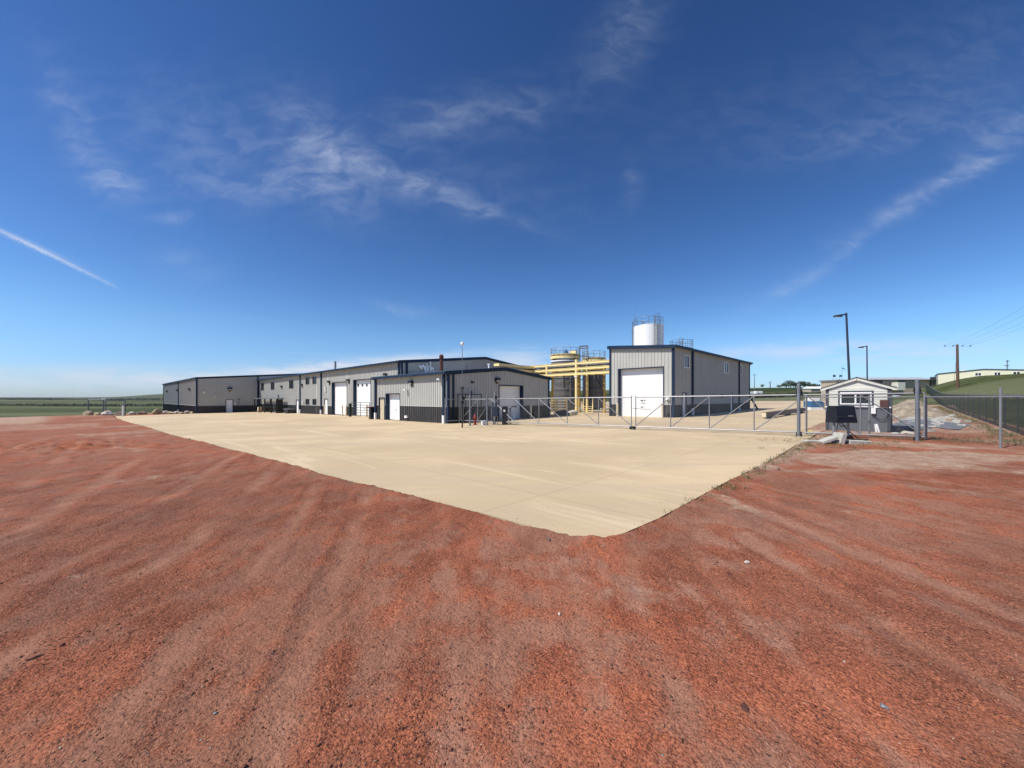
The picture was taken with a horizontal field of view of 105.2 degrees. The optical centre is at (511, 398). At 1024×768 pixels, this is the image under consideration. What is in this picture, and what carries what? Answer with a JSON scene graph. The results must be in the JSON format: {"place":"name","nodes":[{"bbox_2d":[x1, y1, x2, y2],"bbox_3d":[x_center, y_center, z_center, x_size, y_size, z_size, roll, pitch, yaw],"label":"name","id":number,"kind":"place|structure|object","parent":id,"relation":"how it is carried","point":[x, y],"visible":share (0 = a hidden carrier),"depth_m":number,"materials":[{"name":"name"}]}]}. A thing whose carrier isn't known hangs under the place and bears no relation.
{"place":"outdoors","nodes":[
{"label":"outdoors","id":0,"kind":"place"},
{"bbox_2d":[0,373,1023,767],"bbox_3d":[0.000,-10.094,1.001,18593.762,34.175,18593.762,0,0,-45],"label":"ground","id":1,"kind":"structure","parent":0,"point":[34,437],"depth_m":3.33,"materials":[{"name":"red gravel"}]},
{"bbox_2d":[27,654,44,660],"bbox_3d":[-3.431,1.866,2.820,0.047,0.022,0.087,0,0,31],"label":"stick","id":2,"kind":"object","parent":1,"relation":"on","point":[35,657],"visible":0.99,"depth_m":2.81,"materials":[{"name":"wood"}]},
{"bbox_2d":[0,403,162,405],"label":"shelterbelt","id":3,"kind":"object","parent":1,"relation":"on","point":[2,404],"visible":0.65,"depth_m":344.98,"materials":[{"name":"green plant"}]},
{"bbox_2d":[0,398,162,399],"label":"wood","id":4,"kind":"object","parent":1,"relation":"on","point":[53,399],"visible":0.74,"depth_m":1089.88,"materials":[{"name":"green plant"}]},
{"bbox_2d":[82,411,93,414],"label":"boulder","id":5,"kind":"object","parent":1,"relation":"on","point":[88,413],"visible":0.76,"depth_m":65.72,"materials":[{"name":"beige stone"}]},
{"bbox_2d":[87,399,125,413],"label":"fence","id":6,"kind":"object","parent":1,"relation":"on","point":[103,400],"visible":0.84,"depth_m":73.73,"materials":[{"name":"metal"}]},
{"bbox_2d":[101,410,112,414],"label":"boulder","id":7,"kind":"object","parent":1,"relation":"on","point":[107,412],"visible":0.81,"depth_m":63.83,"materials":[{"name":"stone"}]},
{"bbox_2d":[116,398,162,399],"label":"wood","id":8,"kind":"object","parent":1,"relation":"on","point":[138,399],"visible":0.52,"depth_m":988.68,"materials":[{"name":"green plant"}]},
{"bbox_2d":[137,411,146,414],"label":"boulder","id":9,"kind":"object","parent":1,"relation":"on","point":[141,412],"visible":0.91,"depth_m":65.96,"materials":[{"name":"brown stone"}]},
{"bbox_2d":[152,409,162,413],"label":"boulder","id":10,"kind":"object","parent":1,"relation":"on","point":[157,411],"visible":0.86,"depth_m":65.51,"materials":[{"name":"beige stone"}]},
{"bbox_2d":[115,401,825,536],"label":"concrete pad","id":11,"kind":"object","parent":1,"relation":"on","point":[584,480],"visible":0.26,"depth_m":12.77,"materials":[{"name":"beige concrete"}]},
{"bbox_2d":[162,373,301,413],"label":"warehouse","id":12,"kind":"structure","parent":11,"relation":"on","point":[215,394],"depth_m":71.73,"materials":[{"name":"grey metal"}]},
{"bbox_2d":[226,399,232,412],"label":"door","id":13,"kind":"structure","parent":12,"relation":"in","point":[229,402],"depth_m":71.00,"materials":[{"name":"metal"}]},
{"bbox_2d":[253,398,283,412],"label":"smoking shelter","id":14,"kind":"object","parent":11,"relation":"on","point":[279,405],"visible":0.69,"depth_m":64.52,"materials":[{"name":"black metal"}]},
{"bbox_2d":[284,406,293,413],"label":"generator box","id":15,"kind":"object","parent":11,"relation":"on","point":[291,410],"visible":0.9,"depth_m":60.57,"materials":[{"name":"black paint"}]},
{"bbox_2d":[349,402,369,416],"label":"stock gate","id":16,"kind":"structure","parent":11,"relation":"on","point":[350,409],"depth_m":44.23,"materials":[{"name":"white metal"}]},
{"bbox_2d":[367,407,373,418],"bbox_3d":[-13.824,1.440,38.431,0.600,1.220,0.800,0,0,-45],"label":"drop box","id":17,"kind":"object","parent":11,"relation":"on","point":[371,412],"visible":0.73,"depth_m":38.20,"materials":[{"name":"black paint"}]},
{"bbox_2d":[256,357,540,415],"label":"workshop building","id":18,"kind":"structure","parent":11,"relation":"on","point":[334,390],"depth_m":50.80,"materials":[{"name":"grey metal"}]},
{"bbox_2d":[289,380,292,388],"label":"window","id":19,"kind":"structure","parent":18,"relation":"in","point":[290,381],"depth_m":62.58,"materials":[{"name":"black glass"}]},
{"bbox_2d":[296,400,298,412],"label":"door","id":20,"kind":"structure","parent":18,"relation":"in","point":[297,401],"depth_m":60.71,"materials":[{"name":"metal"}]},
{"bbox_2d":[312,377,316,383],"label":"window","id":21,"kind":"structure","parent":18,"relation":"in","point":[314,379],"depth_m":56.04,"materials":[{"name":"grey glass"}]},
{"bbox_2d":[312,399,316,404],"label":"window","id":22,"kind":"structure","parent":18,"relation":"in","point":[314,401],"depth_m":56.04,"materials":[{"name":"black glass"}]},
{"bbox_2d":[324,399,327,414],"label":"door","id":23,"kind":"structure","parent":18,"relation":"in","point":[325,400],"depth_m":53.20,"materials":[{"name":"metal"}]},
{"bbox_2d":[332,381,346,414],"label":"garage door","id":24,"kind":"structure","parent":18,"relation":"in","point":[339,389],"depth_m":51.05,"materials":[{"name":"white metal"}]},
{"bbox_2d":[353,379,370,415],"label":"garage door","id":25,"kind":"structure","parent":18,"relation":"in","point":[361,387],"depth_m":46.89,"materials":[{"name":"white metal"}]},
{"bbox_2d":[445,398,459,423],"bbox_3d":[-4.508,1.000,29.539,1.277,2.000,0.068,0,0,-38],"label":"side panel fence","id":26,"kind":"object","parent":11,"relation":"on","point":[459,410],"visible":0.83,"depth_m":29.55,"materials":[{"name":"metal"}]},
{"bbox_2d":[371,354,551,423],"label":"shed building","id":27,"kind":"structure","parent":11,"relation":"on","point":[417,397],"depth_m":33.36,"materials":[{"name":"grey metal"}]},
{"bbox_2d":[379,397,384,419],"bbox_3d":[-12.340,0.977,37.199,0.144,2.105,1.190,0,0,-45],"label":"door","id":28,"kind":"structure","parent":27,"relation":"in","point":[381,399],"depth_m":37.22,"materials":[{"name":"beige paint"}]},
{"bbox_2d":[385,393,399,419],"bbox_3d":[-10.742,0.767,35.821,0.454,2.425,2.720,0,0,-45],"label":"garage door","id":29,"kind":"structure","parent":27,"relation":"in","point":[392,400],"depth_m":36.42,"materials":[{"name":"white metal"}]},
{"bbox_2d":[499,385,522,419],"bbox_3d":[-0.200,0.357,34.566,3.010,3.005,0.454,0,0,-45],"label":"garage door","id":30,"kind":"structure","parent":27,"relation":"in","point":[505,391],"depth_m":34.93,"materials":[{"name":"white metal"}]},
{"bbox_2d":[460,342,463,427],"bbox_3d":[-3.196,-0.814,25.131,0.240,5.620,0.240,0,0,-45],"label":"antenna mast","id":31,"kind":"object","parent":11,"relation":"on","point":[462,387],"visible":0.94,"depth_m":25.09,"materials":[{"name":"black metal"}]},
{"bbox_2d":[457,391,481,422],"bbox_3d":[-3.299,0.650,30.699,2.415,2.500,0.220,0,0,-45],"label":"meter frame","id":32,"kind":"object","parent":11,"relation":"on","point":[475,412],"visible":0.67,"depth_m":30.80,"materials":[{"name":"black metal"}]},
{"bbox_2d":[468,394,471,425],"bbox_3d":[-2.899,0.867,27.026,0.300,2.250,0.285,0,0,-45],"label":"steel post","id":33,"kind":"object","parent":11,"relation":"on","point":[469,410],"visible":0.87,"depth_m":26.97,"materials":[{"name":"grey metal"}]},
{"bbox_2d":[486,395,487,424],"bbox_3d":[-1.725,0.875,27.139,0.270,2.200,0.257,0,0,-45],"label":"steel post","id":34,"kind":"object","parent":11,"relation":"on","point":[486,409],"visible":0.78,"depth_m":27.10,"materials":[{"name":"grey metal"}]},
{"bbox_2d":[492,406,497,424],"bbox_3d":[-1.167,1.217,27.269,0.440,1.300,0.380,0,0,0],"label":"gate opener","id":35,"kind":"object","parent":11,"relation":"on","point":[494,410],"visible":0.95,"depth_m":27.08,"materials":[{"name":"grey metal"}]},
{"bbox_2d":[494,392,496,424],"bbox_3d":[-1.202,0.794,27.719,0.192,2.548,0.226,0,0,-45],"label":"gate post","id":36,"kind":"object","parent":11,"relation":"on","point":[495,397],"visible":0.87,"depth_m":27.64,"materials":[{"name":"metal"}]},
{"bbox_2d":[502,406,507,424],"bbox_3d":[-0.495,1.210,27.430,0.400,1.300,0.512,0,0,0],"label":"waste bin","id":37,"kind":"object","parent":11,"relation":"on","point":[504,415],"visible":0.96,"depth_m":27.19,"materials":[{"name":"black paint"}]},
{"bbox_2d":[461,397,635,428],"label":"sliding gate","id":38,"kind":"structure","parent":11,"relation":"on","point":[567,416],"depth_m":24.63,"materials":[{"name":"metal"}]},
{"bbox_2d":[494,359,608,412],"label":"pipe rack","id":39,"kind":"object","parent":11,"relation":"on","point":[576,366],"visible":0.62,"depth_m":46.76,"materials":[{"name":"yellow metal"}]},
{"bbox_2d":[550,399,566,411],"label":"pallet rack","id":40,"kind":"object","parent":11,"relation":"on","point":[555,403],"visible":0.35,"depth_m":41.78,"materials":[{"name":"yellow metal"}]},
{"bbox_2d":[554,410,569,415],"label":"scrap heap","id":41,"kind":"object","parent":11,"relation":"on","point":[562,413],"visible":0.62,"depth_m":40.10,"materials":[{"name":"black metal"}]},
{"bbox_2d":[550,347,579,410],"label":"process tank","id":42,"kind":"object","parent":11,"relation":"on","point":[564,386],"visible":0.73,"depth_m":54.52,"materials":[{"name":"grey metal"}]},
{"bbox_2d":[568,410,577,414],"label":"scrap heap","id":43,"kind":"object","parent":11,"relation":"on","point":[570,412],"visible":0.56,"depth_m":40.76,"materials":[{"name":"stone"}]},
{"bbox_2d":[579,345,588,408],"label":"ladder tower","id":44,"kind":"structure","parent":11,"relation":"on","point":[582,356],"depth_m":55.25,"materials":[{"name":"metal"}]},
{"bbox_2d":[582,398,592,413],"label":"stair steps","id":45,"kind":"structure","parent":11,"relation":"on","point":[587,408],"depth_m":42.78,"materials":[{"name":"yellow paint"}]},
{"bbox_2d":[583,350,605,409],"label":"process tank","id":46,"kind":"object","parent":11,"relation":"on","point":[595,385],"visible":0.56,"depth_m":56.46,"materials":[{"name":"grey metal"}]},
{"bbox_2d":[631,313,663,344],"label":"storage silo","id":47,"kind":"object","parent":11,"relation":"on","point":[649,334],"visible":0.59,"depth_m":58.07,"materials":[{"name":"white metal"}]},
{"bbox_2d":[607,345,752,417],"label":"bay building","id":48,"kind":"structure","parent":11,"relation":"on","point":[655,370],"depth_m":36.48,"materials":[{"name":"grey metal"}]},
{"bbox_2d":[618,366,663,416],"bbox_3d":[11.758,-0.527,35.623,0.494,4.495,4.420,0,0,-45],"label":"garage door","id":49,"kind":"structure","parent":48,"relation":"in","point":[644,381],"depth_m":35.78,"materials":[{"name":"white metal"}]},
{"bbox_2d":[682,393,686,416],"bbox_3d":[15.385,0.558,35.011,1.000,2.125,0.144,0,0,-45],"label":"door","id":50,"kind":"structure","parent":48,"relation":"in","point":[684,405],"depth_m":35.18,"materials":[{"name":"metal"}]},
{"bbox_2d":[684,355,689,367],"bbox_3d":[15.839,-3.320,35.447,1.230,1.160,0.130,0,0,-45],"label":"window","id":51,"kind":"structure","parent":48,"relation":"in","point":[686,357],"depth_m":35.44,"materials":[{"name":"grey glass"}]},
{"bbox_2d":[724,362,728,372],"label":"window","id":52,"kind":"structure","parent":48,"relation":"in","point":[726,365],"depth_m":43.52,"materials":[{"name":"grey glass"}]},
{"bbox_2d":[730,393,732,410],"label":"door","id":53,"kind":"structure","parent":48,"relation":"in","point":[731,397],"depth_m":44.82,"materials":[{"name":"metal"}]},
{"bbox_2d":[671,339,692,347],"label":"storage silo","id":54,"kind":"object","parent":11,"relation":"on","point":[682,343],"visible":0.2,"depth_m":60.71,"materials":[{"name":"metal"}]},
{"bbox_2d":[761,407,804,417],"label":"steel beam","id":55,"kind":"structure","parent":11,"relation":"on","point":[787,411],"depth_m":32.35,"materials":[{"name":"grey metal"}]},
{"bbox_2d":[796,383,801,436],"bbox_3d":[12.558,0.609,17.125,0.192,2.518,0.226,0,0,-45],"label":"gate post","id":56,"kind":"object","parent":11,"relation":"on","point":[798,394],"visible":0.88,"depth_m":17.06,"materials":[{"name":"metal"}]},
{"bbox_2d":[804,398,824,409],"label":"storage tote","id":57,"kind":"object","parent":11,"relation":"on","point":[813,404],"visible":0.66,"depth_m":44.94,"materials":[{"name":"blue paint"}]},
{"bbox_2d":[833,313,850,378],"bbox_3d":[28.051,-2.834,33.000,1.697,8.738,0.600,0,0,0],"label":"street lamp","id":58,"kind":"object","parent":11,"relation":"on","point":[847,344],"visible":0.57,"depth_m":32.94,"materials":[{"name":"black metal"}]},
{"bbox_2d":[858,345,867,379],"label":"street lamp","id":59,"kind":"object","parent":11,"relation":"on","point":[866,346],"visible":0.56,"depth_m":55.94,"materials":[{"name":"grey metal"}]},
{"bbox_2d":[740,703,748,711],"bbox_3d":[1.355,1.802,2.280,0.041,0.019,0.067,0,0,4],"label":"stone","id":60,"kind":"object","parent":1,"relation":"on","point":[744,707],"visible":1,"depth_m":2.27,"materials":[{"name":"grey stone"}]},
{"bbox_2d":[750,392,820,397],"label":"shelterbelt","id":61,"kind":"object","parent":1,"relation":"on","point":[781,393],"visible":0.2,"depth_m":148.11,"materials":[{"name":"green plant"}]},
{"bbox_2d":[785,380,795,387],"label":"broadleaf tree","id":62,"kind":"object","parent":1,"relation":"on","point":[792,383],"visible":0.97,"depth_m":230.97,"materials":[{"name":"green plant"}]},
{"bbox_2d":[801,440,816,441],"bbox_3d":[11.370,1.635,14.814,0.592,0.100,0.350,0,0,0],"label":"concrete slab","id":63,"kind":"object","parent":1,"relation":"on","point":[809,440],"depth_m":14.67,"materials":[{"name":"grey concrete"}]},
{"bbox_2d":[802,387,820,391],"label":"white barn","id":64,"kind":"structure","parent":1,"relation":"on","point":[811,389],"depth_m":170.93,"materials":[{"name":"paint"}]},
{"bbox_2d":[817,436,838,443],"bbox_3d":[11.559,1.523,14.319,0.563,0.285,0.360,0,0,7],"label":"concrete slab","id":65,"kind":"object","parent":1,"relation":"on","point":[827,439],"depth_m":14.21,"materials":[{"name":"grey concrete"}]},
{"bbox_2d":[819,380,844,400],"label":"flag building","id":66,"kind":"structure","parent":1,"relation":"on","point":[824,383],"depth_m":103.50,"materials":[{"name":"metal"}]},
{"bbox_2d":[831,432,846,443],"bbox_3d":[11.963,1.480,14.328,0.278,0.445,0.500,0,0,5],"label":"concrete slab","id":67,"kind":"object","parent":1,"relation":"on","point":[842,437],"depth_m":14.15,"materials":[{"name":"grey concrete"}]},
{"bbox_2d":[825,406,857,437],"bbox_3d":[13.000,1.004,15.232,1.160,1.420,0.560,0,0,0],"label":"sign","id":68,"kind":"object","parent":1,"relation":"on","point":[841,414],"visible":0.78,"depth_m":15.02,"materials":[{"name":"black metal"}]},
{"bbox_2d":[664,406,1023,513],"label":"dry weeds","id":69,"kind":"object","parent":1,"relation":"on","point":[950,413],"visible":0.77,"depth_m":13.98,"materials":[{"name":"beige plant"}]},
{"bbox_2d":[845,440,871,443],"bbox_3d":[12.573,1.603,14.247,0.794,0.156,0.400,0,0,3],"label":"concrete slab","id":70,"kind":"object","parent":1,"relation":"on","point":[854,441],"depth_m":14.06,"materials":[{"name":"grey concrete"}]},
{"bbox_2d":[820,377,897,431],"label":"guard shack","id":71,"kind":"structure","parent":1,"relation":"on","point":[857,385],"depth_m":18.51,"materials":[{"name":"grey"}]},
{"bbox_2d":[838,391,873,405],"bbox_3d":[16.433,0.005,18.710,0.100,0.730,1.280,0,0,-45],"label":"window","id":72,"kind":"structure","parent":71,"relation":"in","point":[842,401],"depth_m":18.76,"materials":[{"name":"white paint"}]},
{"bbox_2d":[880,703,888,709],"bbox_3d":[2.170,1.797,2.279,0.034,0.024,0.044,0,0,-19],"label":"stone","id":73,"kind":"object","parent":1,"relation":"on","point":[883,706],"visible":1,"depth_m":2.27,"materials":[{"name":"stone"}]},
{"bbox_2d":[860,377,936,394],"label":"hilltop building","id":74,"kind":"structure","parent":1,"relation":"on","point":[904,384],"depth_m":122.00,"materials":[{"name":"grey"}]},
{"bbox_2d":[895,424,905,432],"bbox_3d":[17.539,1.426,17.659,0.340,0.515,0.437,0,0,22],"label":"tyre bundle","id":75,"kind":"object","parent":1,"relation":"on","point":[898,429],"visible":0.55,"depth_m":17.59,"materials":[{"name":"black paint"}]},
{"bbox_2d":[900,431,914,433],"bbox_3d":[17.463,1.538,17.277,0.453,0.200,0.291,0,0,42],"label":"concrete chunk","id":76,"kind":"object","parent":1,"relation":"on","point":[905,432],"visible":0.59,"depth_m":17.23,"materials":[{"name":"grey concrete"}]},
{"bbox_2d":[806,387,1023,447],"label":"chain link fence","id":77,"kind":"object","parent":1,"relation":"on","point":[1000,396],"visible":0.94,"depth_m":13.75,"materials":[{"name":"metal"}]},
{"bbox_2d":[892,399,938,410],"bbox_3d":[42.851,0.748,42.002,20.700,1.345,5.060,0,0,-45],"label":"rubble pile","id":78,"kind":"object","parent":1,"relation":"on","point":[902,406],"visible":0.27,"depth_m":39.38,"materials":[{"name":"beige gravel"}]},
{"bbox_2d":[913,379,920,440],"bbox_3d":[15.442,0.543,14.905,0.192,2.566,0.226,0,0,-45],"label":"gate post","id":79,"kind":"object","parent":1,"relation":"on","point":[917,393],"visible":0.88,"depth_m":14.84,"materials":[{"name":"metal"}]},
{"bbox_2d":[631,392,924,437],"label":"sliding gate","id":80,"kind":"structure","parent":79,"relation":"attached to","point":[822,407],"depth_m":17.55,"materials":[{"name":"metal"}]},
{"bbox_2d":[892,407,950,418],"bbox_3d":[31.042,1.117,29.769,11.500,0.849,4.370,0,0,-45],"label":"gravel pile","id":81,"kind":"object","parent":1,"relation":"on","point":[911,413],"visible":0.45,"depth_m":28.58,"materials":[{"name":"beige gravel"}]},
{"bbox_2d":[892,418,968,428],"bbox_3d":[24.971,1.427,23.585,14.423,0.179,3.208,0,0,-45],"label":"gravel patch","id":82,"kind":"object","parent":1,"relation":"on","point":[949,425],"visible":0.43,"depth_m":21.07,"materials":[{"name":"grey gravel"}]},
{"bbox_2d":[892,408,971,431],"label":"rubble chunks","id":83,"kind":"object","parent":1,"relation":"on","point":[940,419],"visible":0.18,"depth_m":23.80,"materials":[{"name":"concrete"}]},
{"bbox_2d":[944,344,970,387],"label":"utility pole","id":84,"kind":"object","parent":1,"relation":"on","point":[957,368],"visible":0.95,"depth_m":74.88,"materials":[{"name":"brown wood"}]},
{"bbox_2d":[926,384,1023,434],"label":"slatted fence","id":85,"kind":"object","parent":1,"relation":"on","point":[931,391],"visible":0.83,"depth_m":22.61,"materials":[{"name":"metal"}]},
{"bbox_2d":[935,369,1023,384],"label":"hilltop building","id":86,"kind":"structure","parent":1,"relation":"on","point":[941,378],"depth_m":113.44,"materials":[{"name":"beige metal"}]},
{"bbox_2d":[0,0,1023,396],"label":"sky","id":87,"kind":"structure","parent":0,"point":[189,188],"materials":[{"name":"blue"}]}
]}

